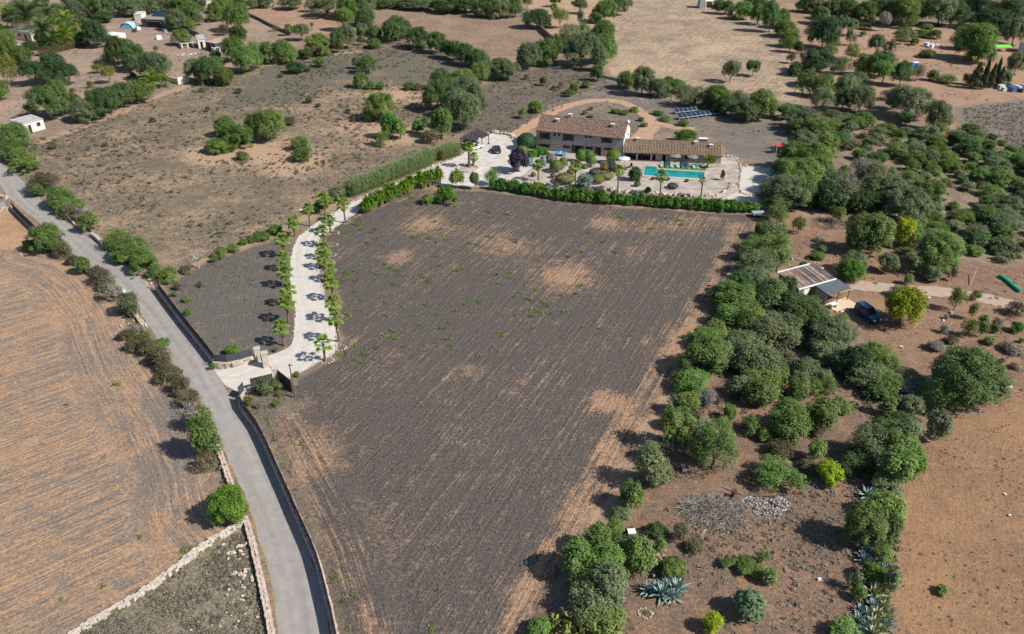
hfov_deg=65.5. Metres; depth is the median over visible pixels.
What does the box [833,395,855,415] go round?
mastic bush
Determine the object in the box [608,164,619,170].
clipped shrub
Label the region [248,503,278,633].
pale verge
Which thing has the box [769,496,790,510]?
rock pile
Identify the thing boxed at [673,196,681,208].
hedge shrub
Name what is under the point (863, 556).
agave
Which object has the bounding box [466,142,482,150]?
parked car
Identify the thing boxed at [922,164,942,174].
grove tree
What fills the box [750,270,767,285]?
olive tree
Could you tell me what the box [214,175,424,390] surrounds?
driveway
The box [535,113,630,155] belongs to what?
stone house
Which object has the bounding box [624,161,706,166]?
terrace
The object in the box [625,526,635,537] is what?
white box
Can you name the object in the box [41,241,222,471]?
verge scrub
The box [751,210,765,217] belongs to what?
grey trailer
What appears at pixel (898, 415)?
carob tree
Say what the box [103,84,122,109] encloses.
carob tree
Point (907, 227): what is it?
pine tree
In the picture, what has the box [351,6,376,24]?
carob tree
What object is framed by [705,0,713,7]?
pump house
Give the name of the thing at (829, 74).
carob tree
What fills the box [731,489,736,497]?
oil drum
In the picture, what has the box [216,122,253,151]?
mastic bush
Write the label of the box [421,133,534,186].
gravel yard
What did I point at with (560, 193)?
hedge shrub
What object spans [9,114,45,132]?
white hut
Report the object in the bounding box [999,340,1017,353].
bare bush
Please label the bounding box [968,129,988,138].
grove tree
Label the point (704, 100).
carob tree
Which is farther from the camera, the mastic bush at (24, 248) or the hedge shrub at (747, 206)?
the hedge shrub at (747, 206)
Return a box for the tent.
[120,21,135,28]
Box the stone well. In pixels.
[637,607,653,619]
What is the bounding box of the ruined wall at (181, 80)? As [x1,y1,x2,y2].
[165,75,188,84]
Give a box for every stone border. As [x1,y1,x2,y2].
[288,207,359,378]
[289,209,339,338]
[325,154,461,216]
[487,130,518,138]
[504,178,553,185]
[594,182,733,196]
[723,155,753,195]
[736,165,768,168]
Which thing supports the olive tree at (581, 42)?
on the ground at (142, 470)
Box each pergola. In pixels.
[459,134,477,149]
[470,130,489,147]
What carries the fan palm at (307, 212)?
on the ground at (142, 470)
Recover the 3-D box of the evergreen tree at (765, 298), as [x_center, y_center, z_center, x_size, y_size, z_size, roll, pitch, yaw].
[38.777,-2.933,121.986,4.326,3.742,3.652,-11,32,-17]
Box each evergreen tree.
[15,59,48,84]
[22,40,37,50]
[33,29,50,48]
[37,68,55,83]
[38,50,66,71]
[43,29,64,44]
[52,62,80,84]
[53,74,69,87]
[80,18,109,47]
[284,61,306,72]
[298,48,312,57]
[519,7,551,27]
[753,287,779,308]
[775,289,800,307]
[780,275,797,292]
[794,41,803,52]
[798,48,842,73]
[803,14,842,47]
[813,177,850,212]
[826,348,853,375]
[843,190,869,211]
[845,343,874,372]
[847,188,887,214]
[962,0,991,15]
[971,6,1011,23]
[986,0,1023,20]
[986,16,1010,37]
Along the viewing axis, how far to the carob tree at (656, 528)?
81.67 m
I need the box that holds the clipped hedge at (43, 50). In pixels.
[35,39,85,55]
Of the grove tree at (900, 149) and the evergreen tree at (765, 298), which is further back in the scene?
the grove tree at (900, 149)
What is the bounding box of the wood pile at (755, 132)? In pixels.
[742,128,771,134]
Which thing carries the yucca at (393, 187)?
on the ground at (142, 470)
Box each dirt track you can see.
[507,98,695,136]
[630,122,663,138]
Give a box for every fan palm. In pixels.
[272,318,289,345]
[274,232,290,256]
[276,250,290,268]
[276,264,294,286]
[277,292,295,322]
[280,281,295,304]
[285,215,301,236]
[302,202,314,226]
[314,224,330,240]
[314,240,330,254]
[314,332,332,360]
[315,191,329,213]
[316,249,330,268]
[320,262,336,281]
[321,213,336,232]
[322,276,338,300]
[324,293,342,319]
[324,310,343,342]
[335,197,350,222]
[462,141,474,166]
[470,151,478,165]
[532,158,543,180]
[569,159,582,187]
[612,164,625,192]
[654,168,668,196]
[698,176,706,197]
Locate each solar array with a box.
[673,106,701,114]
[676,109,718,119]
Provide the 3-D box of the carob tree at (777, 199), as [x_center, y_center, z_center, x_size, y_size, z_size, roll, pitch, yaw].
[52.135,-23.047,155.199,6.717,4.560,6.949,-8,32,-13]
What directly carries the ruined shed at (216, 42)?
on the ground at (142, 470)
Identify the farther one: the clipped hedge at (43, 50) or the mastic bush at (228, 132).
the clipped hedge at (43, 50)
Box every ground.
[0,0,1023,633]
[506,150,739,198]
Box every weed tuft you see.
[109,381,120,386]
[175,546,186,554]
[330,570,338,583]
[347,590,361,598]
[380,331,389,338]
[428,624,434,633]
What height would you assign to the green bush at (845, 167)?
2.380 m
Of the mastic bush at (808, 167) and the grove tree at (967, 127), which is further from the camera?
the grove tree at (967, 127)
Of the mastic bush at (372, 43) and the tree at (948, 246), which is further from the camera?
the mastic bush at (372, 43)
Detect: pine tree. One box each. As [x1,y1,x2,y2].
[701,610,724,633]
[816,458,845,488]
[884,284,930,325]
[892,215,918,245]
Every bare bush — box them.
[71,209,84,222]
[102,282,121,300]
[129,324,144,334]
[181,400,198,425]
[253,402,262,408]
[696,388,715,412]
[699,387,717,401]
[813,236,824,241]
[843,171,858,182]
[847,157,875,174]
[878,10,891,30]
[878,90,889,99]
[889,284,901,292]
[896,380,923,396]
[898,380,924,398]
[925,340,946,350]
[939,324,949,335]
[991,316,1005,327]
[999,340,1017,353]
[1002,343,1022,355]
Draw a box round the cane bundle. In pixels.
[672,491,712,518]
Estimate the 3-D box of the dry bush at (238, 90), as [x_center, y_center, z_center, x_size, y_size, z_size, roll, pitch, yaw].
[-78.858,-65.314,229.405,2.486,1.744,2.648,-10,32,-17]
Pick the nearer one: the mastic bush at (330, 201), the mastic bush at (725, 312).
the mastic bush at (725, 312)
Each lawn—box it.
[571,190,709,199]
[658,164,705,170]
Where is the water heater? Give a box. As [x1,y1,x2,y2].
[699,137,707,141]
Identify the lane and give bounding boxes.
[0,160,329,633]
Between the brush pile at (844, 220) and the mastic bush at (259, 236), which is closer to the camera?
the mastic bush at (259, 236)
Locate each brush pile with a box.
[678,490,752,533]
[810,215,849,230]
[840,215,855,224]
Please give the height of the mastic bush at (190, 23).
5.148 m
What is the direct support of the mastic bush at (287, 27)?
on the ground at (142, 470)
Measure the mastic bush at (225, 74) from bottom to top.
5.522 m
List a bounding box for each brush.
[634,234,886,483]
[830,125,1023,260]
[851,393,926,624]
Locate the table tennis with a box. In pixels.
[554,151,566,154]
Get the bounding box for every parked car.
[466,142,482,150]
[491,145,500,153]
[854,301,881,323]
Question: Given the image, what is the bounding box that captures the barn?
[141,11,167,27]
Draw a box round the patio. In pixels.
[826,297,855,310]
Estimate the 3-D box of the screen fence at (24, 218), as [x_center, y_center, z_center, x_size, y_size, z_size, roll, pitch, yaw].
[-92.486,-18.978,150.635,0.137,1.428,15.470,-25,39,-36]
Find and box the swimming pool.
[642,165,705,180]
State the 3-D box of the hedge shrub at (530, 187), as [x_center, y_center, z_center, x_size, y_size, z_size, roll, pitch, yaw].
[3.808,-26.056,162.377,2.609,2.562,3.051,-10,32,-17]
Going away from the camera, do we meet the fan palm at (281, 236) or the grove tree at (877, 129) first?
the fan palm at (281, 236)
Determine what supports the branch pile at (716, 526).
on the ground at (142, 470)
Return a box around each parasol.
[618,156,629,166]
[670,154,680,164]
[687,155,697,165]
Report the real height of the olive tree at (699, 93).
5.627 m
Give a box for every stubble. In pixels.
[391,13,523,54]
[610,13,794,94]
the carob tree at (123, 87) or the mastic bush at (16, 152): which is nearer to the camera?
the mastic bush at (16, 152)
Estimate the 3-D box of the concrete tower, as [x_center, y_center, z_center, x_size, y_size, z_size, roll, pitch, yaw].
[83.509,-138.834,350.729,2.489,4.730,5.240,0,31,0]
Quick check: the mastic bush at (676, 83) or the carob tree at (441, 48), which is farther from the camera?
the carob tree at (441, 48)
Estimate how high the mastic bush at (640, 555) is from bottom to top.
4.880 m
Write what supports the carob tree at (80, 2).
on the ground at (142, 470)
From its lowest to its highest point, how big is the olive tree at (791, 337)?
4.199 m
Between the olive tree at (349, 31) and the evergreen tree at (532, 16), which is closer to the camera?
the olive tree at (349, 31)
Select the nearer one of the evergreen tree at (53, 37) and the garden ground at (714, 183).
the garden ground at (714, 183)
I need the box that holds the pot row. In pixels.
[834,308,853,312]
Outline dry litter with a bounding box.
[895,424,1023,633]
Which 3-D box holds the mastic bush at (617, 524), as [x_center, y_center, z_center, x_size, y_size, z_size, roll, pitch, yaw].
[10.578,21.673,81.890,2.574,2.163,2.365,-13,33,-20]
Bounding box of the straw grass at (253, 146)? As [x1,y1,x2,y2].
[34,43,457,250]
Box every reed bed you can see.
[341,146,437,197]
[432,141,461,160]
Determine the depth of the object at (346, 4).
321.93 m
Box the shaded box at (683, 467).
[680,463,687,472]
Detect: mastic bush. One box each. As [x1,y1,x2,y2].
[0,28,17,44]
[0,39,22,65]
[0,80,9,99]
[0,122,33,142]
[2,139,34,160]
[5,153,41,175]
[6,147,30,164]
[7,44,32,63]
[20,240,34,251]
[22,221,65,253]
[28,183,45,196]
[45,77,69,115]
[45,184,76,208]
[52,197,72,216]
[68,198,85,209]
[72,31,89,46]
[72,256,90,272]
[74,209,98,231]
[77,16,91,30]
[98,54,114,65]
[100,225,132,249]
[107,235,150,262]
[112,249,131,262]
[128,247,157,276]
[129,79,154,101]
[135,332,152,341]
[145,263,162,277]
[154,336,171,349]
[155,266,179,284]
[168,0,189,10]
[169,28,191,45]
[178,1,201,20]
[181,295,191,302]
[183,308,192,316]
[185,19,197,30]
[185,410,223,454]
[193,404,212,418]
[202,138,232,154]
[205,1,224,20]
[210,254,218,262]
[211,0,232,8]
[211,115,236,134]
[212,66,233,85]
[213,246,226,257]
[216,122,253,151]
[218,35,243,57]
[220,1,251,26]
[225,243,241,252]
[230,43,259,71]
[231,0,249,5]
[235,151,249,160]
[238,238,247,244]
[243,396,252,405]
[246,235,256,242]
[247,40,259,52]
[247,107,285,139]
[252,230,270,241]
[254,50,263,67]
[258,40,280,64]
[268,223,282,233]
[270,38,298,62]
[273,382,282,388]
[283,23,292,33]
[288,147,311,163]
[289,135,313,147]
[292,371,299,376]
[303,32,331,55]
[312,57,326,66]
[320,195,333,207]
[333,6,354,24]
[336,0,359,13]
[352,71,369,88]
[362,91,396,121]
[364,80,375,88]
[366,38,380,48]
[370,130,390,146]
[376,82,384,88]
[392,118,406,138]
[403,82,415,89]
[411,118,423,132]
[419,193,433,205]
[429,106,452,138]
[440,76,456,89]
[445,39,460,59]
[447,67,472,79]
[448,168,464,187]
[464,73,478,82]
[470,61,489,80]
[484,167,500,180]
[518,108,527,118]
[521,613,553,633]
[527,99,544,112]
[534,38,558,66]
[537,16,551,27]
[539,76,547,85]
[550,2,557,11]
[554,40,563,52]
[559,534,594,576]
[563,89,573,96]
[566,539,628,580]
[566,562,592,587]
[570,82,578,92]
[572,22,590,34]
[574,601,628,633]
[582,80,590,87]
[582,519,614,549]
[588,19,615,36]
[591,0,619,20]
[593,35,617,59]
[595,32,615,41]
[604,529,626,550]
[607,517,627,534]
[610,108,620,113]
[616,69,634,89]
[617,477,644,509]
[620,110,629,114]
[622,531,658,576]
[629,106,639,112]
[640,440,660,456]
[653,110,664,114]
[653,536,666,553]
[656,555,687,578]
[658,401,695,450]
[659,114,671,121]
[662,75,674,82]
[668,78,687,93]
[668,366,708,397]
[671,332,732,379]
[672,405,693,425]
[674,390,702,415]
[677,119,689,126]
[684,325,727,344]
[691,419,740,472]
[703,84,733,112]
[706,280,762,321]
[707,318,730,333]
[711,415,735,441]
[712,287,754,319]
[713,303,741,324]
[717,554,737,568]
[722,403,737,420]
[726,1,753,19]
[734,239,763,261]
[735,297,765,331]
[735,555,755,574]
[736,367,787,408]
[741,414,764,437]
[744,375,778,405]
[746,233,770,250]
[749,2,763,23]
[749,86,781,119]
[750,280,759,296]
[750,453,810,493]
[751,563,765,578]
[755,428,774,441]
[756,549,770,563]
[757,228,795,261]
[757,427,768,439]
[762,567,777,585]
[763,203,790,222]
[765,102,795,118]
[766,244,791,270]
[766,398,813,446]
[769,156,803,177]
[772,8,790,27]
[774,18,799,35]
[774,139,810,169]
[774,362,789,380]
[776,28,800,48]
[778,156,829,199]
[782,36,798,51]
[783,396,801,406]
[785,375,811,396]
[787,385,807,400]
[792,140,835,163]
[793,174,821,207]
[794,69,817,85]
[795,76,824,96]
[798,116,831,138]
[805,394,842,430]
[807,251,825,260]
[807,374,823,394]
[807,438,827,459]
[811,74,838,93]
[813,156,836,179]
[815,132,842,157]
[817,245,826,252]
[819,43,838,56]
[820,376,836,393]
[824,37,840,47]
[828,615,863,633]
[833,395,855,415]
[834,56,851,73]
[834,310,851,324]
[840,498,890,547]
[844,43,862,59]
[849,584,867,600]
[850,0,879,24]
[851,53,877,75]
[859,339,887,361]
[861,212,896,253]
[865,367,906,397]
[869,416,900,438]
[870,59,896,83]
[870,490,908,519]
[871,541,897,563]
[875,443,920,484]
[877,342,905,372]
[878,424,913,451]
[879,394,898,413]
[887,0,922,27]
[892,27,910,43]
[893,168,923,184]
[904,273,913,283]
[904,436,923,450]
[909,0,927,18]
[909,38,919,43]
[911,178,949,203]
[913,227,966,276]
[914,374,965,412]
[916,29,929,37]
[918,49,936,57]
[920,23,934,30]
[926,69,939,80]
[927,29,942,38]
[936,583,950,596]
[937,73,958,84]
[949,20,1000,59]
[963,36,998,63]
[977,314,989,323]
[977,320,991,335]
[983,336,995,343]
[985,335,996,345]
[989,324,1000,332]
[996,70,1012,82]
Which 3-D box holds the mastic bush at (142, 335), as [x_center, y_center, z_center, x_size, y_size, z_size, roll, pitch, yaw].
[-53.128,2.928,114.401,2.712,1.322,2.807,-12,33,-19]
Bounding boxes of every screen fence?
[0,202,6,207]
[11,203,34,227]
[156,281,213,356]
[213,349,251,361]
[237,382,243,394]
[238,390,335,632]
[249,373,271,385]
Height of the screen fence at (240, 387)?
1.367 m
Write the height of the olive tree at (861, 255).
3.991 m
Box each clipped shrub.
[517,132,535,148]
[518,145,528,154]
[526,149,537,157]
[527,156,533,166]
[533,181,543,186]
[535,146,550,154]
[540,156,545,166]
[546,153,556,161]
[549,160,562,171]
[555,172,574,183]
[558,157,567,165]
[574,173,593,191]
[575,149,585,160]
[584,150,594,158]
[586,155,596,167]
[589,168,601,174]
[592,174,604,182]
[599,171,613,178]
[600,161,607,169]
[606,149,620,163]
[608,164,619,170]
[628,166,641,181]
[634,181,640,185]
[667,183,677,188]
[720,169,725,180]
[732,586,766,622]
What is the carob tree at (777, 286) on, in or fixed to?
on the ground at (142, 470)
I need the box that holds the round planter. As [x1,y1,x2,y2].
[457,164,478,172]
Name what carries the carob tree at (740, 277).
on the ground at (142, 470)
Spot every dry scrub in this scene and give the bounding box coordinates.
[3,44,238,116]
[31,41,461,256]
[169,249,285,350]
[461,64,605,133]
[543,82,781,149]
[606,370,882,633]
[796,228,1023,398]
[845,34,1015,114]
[963,101,1023,145]
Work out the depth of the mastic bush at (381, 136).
188.29 m
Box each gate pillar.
[253,346,260,361]
[260,350,269,367]
[271,365,278,381]
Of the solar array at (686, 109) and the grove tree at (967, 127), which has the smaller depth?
the grove tree at (967, 127)
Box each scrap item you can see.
[996,84,1005,89]
[1008,86,1016,91]
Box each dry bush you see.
[20,104,38,114]
[24,171,63,194]
[47,142,57,148]
[50,241,72,259]
[57,202,80,219]
[63,254,77,264]
[87,265,102,274]
[88,266,116,286]
[97,276,117,291]
[114,329,135,340]
[123,339,141,352]
[126,71,136,79]
[136,335,155,354]
[143,351,156,364]
[149,345,174,365]
[152,363,183,384]
[154,359,170,372]
[170,374,190,397]
[172,283,182,289]
[176,388,203,406]
[178,265,191,273]
[194,448,219,470]
[216,23,229,34]
[234,87,241,93]
[282,116,296,124]
[305,95,313,102]
[356,35,365,43]
[414,83,423,89]
[419,128,439,142]
[673,521,692,540]
[682,536,704,556]
[715,398,723,403]
[765,438,798,457]
[778,348,797,369]
[786,53,797,62]
[796,457,818,474]
[809,421,827,437]
[857,22,871,28]
[883,39,896,51]
[897,26,912,33]
[911,63,926,79]
[942,335,959,343]
[944,336,956,343]
[947,266,960,280]
[998,357,1005,362]
[1004,299,1023,316]
[1008,361,1019,371]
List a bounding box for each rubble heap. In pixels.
[215,542,250,559]
[220,607,258,628]
[223,586,245,602]
[226,568,255,586]
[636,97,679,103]
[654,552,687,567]
[796,250,841,263]
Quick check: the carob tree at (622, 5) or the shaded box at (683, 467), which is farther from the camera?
the carob tree at (622, 5)
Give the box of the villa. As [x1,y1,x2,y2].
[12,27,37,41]
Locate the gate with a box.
[277,370,292,391]
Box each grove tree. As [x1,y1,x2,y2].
[820,109,842,118]
[825,116,842,128]
[828,130,848,146]
[840,138,861,148]
[842,112,853,116]
[843,114,868,128]
[843,120,858,130]
[852,148,867,158]
[855,110,873,116]
[859,132,869,138]
[859,144,874,152]
[860,136,878,146]
[864,115,877,129]
[864,152,887,164]
[867,159,882,166]
[869,126,889,136]
[870,133,885,143]
[878,122,897,133]
[884,141,907,154]
[884,144,911,160]
[887,137,902,143]
[887,166,896,174]
[893,129,907,137]
[896,218,923,230]
[896,246,912,254]
[898,227,925,248]
[900,127,916,135]
[901,142,926,158]
[903,149,926,163]
[904,160,921,170]
[907,138,917,142]
[909,141,925,149]
[917,124,941,138]
[918,171,933,179]
[921,160,941,166]
[922,149,941,161]
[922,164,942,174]
[924,228,938,232]
[925,145,939,151]
[925,209,945,224]
[927,134,947,145]
[927,221,950,230]
[930,200,945,212]
[931,121,951,135]
[934,150,959,160]
[937,146,952,153]
[938,158,964,171]
[942,177,952,183]
[945,200,960,209]
[945,208,978,223]
[945,219,965,232]
[947,131,970,143]
[954,170,965,176]
[955,123,983,132]
[956,175,968,183]
[957,137,984,153]
[960,182,975,190]
[961,227,991,245]
[962,222,990,238]
[963,152,982,162]
[964,161,979,170]
[965,244,985,256]
[966,135,983,141]
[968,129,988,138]
[969,167,991,181]
[971,203,984,209]
[973,204,1002,222]
[976,181,989,186]
[976,182,1004,194]
[977,165,991,171]
[978,194,1001,206]
[980,140,996,150]
[980,149,996,157]
[983,155,1013,170]
[983,213,1023,231]
[983,236,1023,255]
[984,133,999,138]
[984,152,1012,167]
[986,168,1019,187]
[989,222,1016,239]
[992,165,1012,173]
[994,250,1016,262]
[995,193,1006,199]
[995,203,1011,208]
[996,139,1007,145]
[997,149,1012,158]
[999,194,1023,212]
[999,207,1023,221]
[1003,143,1020,153]
[1010,152,1023,169]
[1011,159,1023,175]
[1011,179,1023,190]
[1015,189,1023,196]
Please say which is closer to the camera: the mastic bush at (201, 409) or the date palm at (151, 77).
the mastic bush at (201, 409)
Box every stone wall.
[0,194,8,199]
[0,206,11,210]
[12,208,32,228]
[66,215,78,226]
[67,519,244,633]
[90,232,103,244]
[132,310,147,327]
[156,287,213,363]
[180,25,199,34]
[212,354,255,368]
[216,437,234,485]
[237,396,338,633]
[240,386,254,398]
[243,515,274,633]
[249,13,291,34]
[540,25,552,40]
[603,75,617,80]
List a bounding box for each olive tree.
[49,2,64,20]
[59,0,74,3]
[64,1,89,18]
[68,98,100,123]
[107,0,123,13]
[115,0,150,14]
[116,290,139,316]
[124,37,135,46]
[125,80,142,101]
[132,50,170,80]
[140,0,161,13]
[152,0,175,10]
[161,9,186,29]
[161,54,173,66]
[181,56,201,80]
[188,0,206,10]
[192,13,203,24]
[247,0,257,7]
[251,374,279,395]
[255,0,274,8]
[275,0,303,8]
[290,23,310,40]
[303,0,315,8]
[306,0,340,15]
[326,186,346,200]
[338,23,356,46]
[351,56,360,67]
[352,0,377,11]
[356,22,367,37]
[397,0,420,10]
[402,0,432,9]
[438,86,472,111]
[445,74,487,108]
[445,91,481,128]
[467,83,485,115]
[478,58,494,78]
[484,0,511,19]
[488,56,518,78]
[499,65,514,79]
[513,63,520,69]
[515,41,542,68]
[557,22,580,36]
[561,30,601,65]
[563,570,618,624]
[571,0,587,9]
[576,9,584,24]
[588,558,630,605]
[589,43,607,66]
[611,502,633,522]
[626,0,633,10]
[632,63,655,94]
[634,437,669,491]
[643,460,674,486]
[645,78,673,97]
[666,392,685,410]
[674,84,695,105]
[686,437,711,461]
[689,416,724,450]
[694,85,705,104]
[721,59,741,82]
[722,339,735,364]
[723,328,764,353]
[723,375,753,403]
[728,340,786,377]
[731,89,750,101]
[731,96,759,120]
[738,246,779,272]
[742,262,772,276]
[747,315,787,346]
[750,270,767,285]
[754,172,811,210]
[762,311,807,351]
[763,217,784,236]
[767,320,805,348]
[780,107,829,123]
[785,128,817,144]
[789,356,821,376]
[790,370,810,397]
[791,358,809,370]
[804,0,825,12]
[805,335,846,360]
[807,313,863,352]
[810,86,837,110]
[814,367,834,381]
[821,0,843,18]
[821,165,849,182]
[824,176,859,208]
[831,71,862,92]
[837,250,871,269]
[839,83,879,111]
[840,17,858,30]
[844,359,893,385]
[844,423,888,470]
[845,29,857,44]
[846,569,865,587]
[853,162,893,181]
[855,178,871,190]
[859,173,895,201]
[867,33,885,51]
[871,468,906,495]
[874,0,894,17]
[875,174,913,210]
[875,183,903,213]
[878,251,900,271]
[882,567,904,592]
[883,184,934,228]
[885,86,895,108]
[887,83,936,116]
[889,365,928,394]
[894,417,923,439]
[895,394,926,413]
[902,251,925,272]
[906,30,918,40]
[919,0,961,25]
[922,99,957,125]
[922,264,944,281]
[926,407,955,440]
[1001,17,1023,45]
[1006,50,1023,74]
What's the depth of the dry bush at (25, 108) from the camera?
209.11 m
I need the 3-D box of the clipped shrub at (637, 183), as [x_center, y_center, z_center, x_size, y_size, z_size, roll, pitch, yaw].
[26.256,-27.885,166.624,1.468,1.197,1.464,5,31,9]
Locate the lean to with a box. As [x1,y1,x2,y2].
[815,279,850,304]
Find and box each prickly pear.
[548,607,572,626]
[548,614,565,633]
[562,616,584,633]
[565,617,585,633]
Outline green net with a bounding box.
[998,274,1021,292]
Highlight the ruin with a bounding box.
[178,40,194,48]
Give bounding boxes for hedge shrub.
[488,176,497,188]
[495,177,504,190]
[502,179,509,189]
[506,178,518,192]
[513,182,520,192]
[518,181,528,193]
[525,183,535,193]
[532,185,538,195]
[536,186,545,196]
[542,186,552,197]
[551,187,557,198]
[556,186,564,199]
[561,189,572,201]
[570,188,579,201]
[575,188,585,201]
[584,189,592,203]
[590,190,598,202]
[596,188,607,202]
[601,193,612,203]
[609,189,618,203]
[616,193,624,203]
[624,194,633,204]
[631,192,639,204]
[637,193,646,204]
[645,193,654,207]
[651,195,660,206]
[660,195,666,205]
[665,194,673,207]
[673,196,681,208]
[680,196,687,207]
[685,198,695,210]
[694,196,704,210]
[700,199,710,210]
[705,197,717,211]
[714,197,725,212]
[720,198,730,210]
[727,197,740,211]
[735,200,744,211]
[742,200,752,211]
[749,201,760,212]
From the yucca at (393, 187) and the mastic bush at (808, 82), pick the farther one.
the mastic bush at (808, 82)
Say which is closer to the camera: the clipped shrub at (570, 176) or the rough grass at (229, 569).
the rough grass at (229, 569)
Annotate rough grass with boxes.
[21,165,158,270]
[80,533,267,633]
[250,387,333,608]
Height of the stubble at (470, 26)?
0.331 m
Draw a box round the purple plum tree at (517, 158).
[507,147,528,171]
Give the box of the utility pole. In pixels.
[288,363,295,397]
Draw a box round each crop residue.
[1,258,211,626]
[287,201,745,631]
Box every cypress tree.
[963,63,984,88]
[979,57,991,88]
[985,63,997,87]
[992,57,1002,82]
[995,66,1005,86]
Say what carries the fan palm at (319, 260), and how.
on the ground at (142, 470)
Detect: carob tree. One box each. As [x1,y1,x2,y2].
[0,2,18,26]
[0,145,9,161]
[21,84,67,119]
[33,0,49,12]
[55,18,77,39]
[66,93,82,111]
[72,0,99,15]
[81,0,113,15]
[84,86,119,115]
[91,11,113,22]
[102,34,127,64]
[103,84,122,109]
[111,80,133,106]
[118,42,147,70]
[193,53,222,83]
[209,49,220,56]
[209,55,226,67]
[227,24,247,40]
[244,113,256,137]
[312,202,325,212]
[329,26,344,52]
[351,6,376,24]
[356,16,372,31]
[356,54,377,72]
[366,25,382,39]
[373,0,398,8]
[381,14,409,39]
[382,20,399,42]
[403,26,430,49]
[420,78,450,108]
[421,115,429,127]
[425,30,446,52]
[429,66,451,82]
[431,0,463,12]
[436,38,448,57]
[452,0,477,12]
[454,42,473,62]
[464,47,490,66]
[468,0,497,16]
[469,171,479,188]
[504,1,518,14]
[509,0,523,16]
[555,33,572,51]
[588,12,601,23]
[589,64,603,80]
[612,0,629,13]
[645,521,668,537]
[684,96,696,106]
[699,96,715,109]
[711,0,725,13]
[715,0,733,13]
[715,94,737,114]
[728,268,759,287]
[746,59,761,75]
[751,0,767,8]
[753,219,774,236]
[755,276,789,305]
[761,0,781,30]
[763,187,796,207]
[781,296,826,330]
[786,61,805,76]
[786,117,805,132]
[793,103,805,109]
[794,0,816,13]
[796,292,815,300]
[801,312,825,333]
[809,6,829,20]
[810,294,822,302]
[814,304,831,319]
[822,72,834,86]
[831,86,859,109]
[837,444,877,479]
[839,0,859,18]
[842,218,871,251]
[852,71,868,85]
[861,382,898,400]
[867,49,898,76]
[883,410,917,422]
[884,510,906,545]
[889,58,914,85]
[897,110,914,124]
[927,343,1015,411]
[939,0,972,27]
[962,73,971,84]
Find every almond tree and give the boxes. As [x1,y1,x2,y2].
[0,54,17,83]
[86,80,94,86]
[91,63,103,72]
[99,65,116,83]
[522,0,532,9]
[552,7,569,27]
[779,223,788,233]
[792,215,808,233]
[830,205,846,221]
[852,209,869,220]
[948,286,968,310]
[960,317,979,336]
[963,12,975,25]
[967,302,980,317]
[969,290,983,299]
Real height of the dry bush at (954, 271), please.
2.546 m
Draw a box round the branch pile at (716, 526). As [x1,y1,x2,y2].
[702,513,733,533]
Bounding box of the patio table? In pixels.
[829,302,837,308]
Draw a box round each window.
[543,132,547,139]
[565,134,570,140]
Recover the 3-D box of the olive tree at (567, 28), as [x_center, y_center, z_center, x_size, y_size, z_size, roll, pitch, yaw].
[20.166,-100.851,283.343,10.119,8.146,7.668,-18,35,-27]
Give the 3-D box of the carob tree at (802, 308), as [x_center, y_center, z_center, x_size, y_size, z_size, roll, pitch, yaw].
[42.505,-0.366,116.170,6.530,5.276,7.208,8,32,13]
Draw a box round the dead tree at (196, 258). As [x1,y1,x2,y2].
[186,247,204,268]
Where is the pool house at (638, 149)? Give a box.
[622,137,722,163]
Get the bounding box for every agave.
[635,580,657,596]
[648,578,676,605]
[651,579,659,594]
[658,576,673,590]
[663,584,684,605]
[664,575,693,598]
[845,608,870,626]
[852,601,865,614]
[853,551,874,562]
[855,616,873,633]
[856,542,874,554]
[856,624,867,633]
[857,484,878,498]
[859,606,878,619]
[860,610,871,619]
[862,554,878,563]
[862,580,889,599]
[862,612,888,632]
[863,579,873,593]
[864,593,884,614]
[864,620,886,633]
[871,603,887,619]
[873,592,885,605]
[875,621,891,633]
[878,561,892,570]
[878,596,892,611]
[879,611,897,624]
[879,617,894,633]
[886,607,895,616]
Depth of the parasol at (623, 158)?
175.32 m
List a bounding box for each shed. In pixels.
[105,32,125,41]
[133,11,145,20]
[195,34,205,48]
[205,37,223,50]
[777,263,836,295]
[1017,39,1023,51]
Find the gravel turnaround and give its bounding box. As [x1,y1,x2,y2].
[723,166,777,207]
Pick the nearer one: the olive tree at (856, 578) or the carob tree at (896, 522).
the olive tree at (856, 578)
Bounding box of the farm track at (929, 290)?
[841,280,1023,311]
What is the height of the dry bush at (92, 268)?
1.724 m
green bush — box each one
[205,481,250,525]
[223,344,238,354]
[379,112,398,137]
[433,185,457,204]
[672,128,697,140]
[798,260,807,265]
[834,257,867,284]
[839,164,850,174]
[859,561,886,592]
[908,444,927,477]
[923,220,938,229]
[1009,320,1023,334]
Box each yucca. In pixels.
[357,196,372,213]
[362,195,376,211]
[367,189,382,208]
[372,189,383,205]
[382,183,398,199]
[383,185,394,202]
[389,181,403,197]
[398,179,410,194]
[398,180,406,196]
[403,175,415,191]
[407,175,417,190]
[412,170,424,187]
[416,171,428,187]
[421,168,435,186]
[430,167,439,184]
[434,164,445,183]
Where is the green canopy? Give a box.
[992,45,1012,51]
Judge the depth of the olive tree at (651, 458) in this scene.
86.30 m
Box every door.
[575,145,580,152]
[804,288,809,295]
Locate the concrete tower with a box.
[697,0,705,8]
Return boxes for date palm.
[0,0,48,30]
[0,1,7,25]
[4,7,18,29]
[23,12,59,45]
[36,1,60,20]
[42,13,58,30]
[43,31,61,47]
[50,21,75,45]
[56,9,79,27]
[66,19,80,33]
[139,70,161,86]
[158,71,172,87]
[702,153,715,167]
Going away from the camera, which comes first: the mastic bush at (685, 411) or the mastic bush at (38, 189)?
the mastic bush at (685, 411)
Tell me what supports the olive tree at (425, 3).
on the ground at (142, 470)

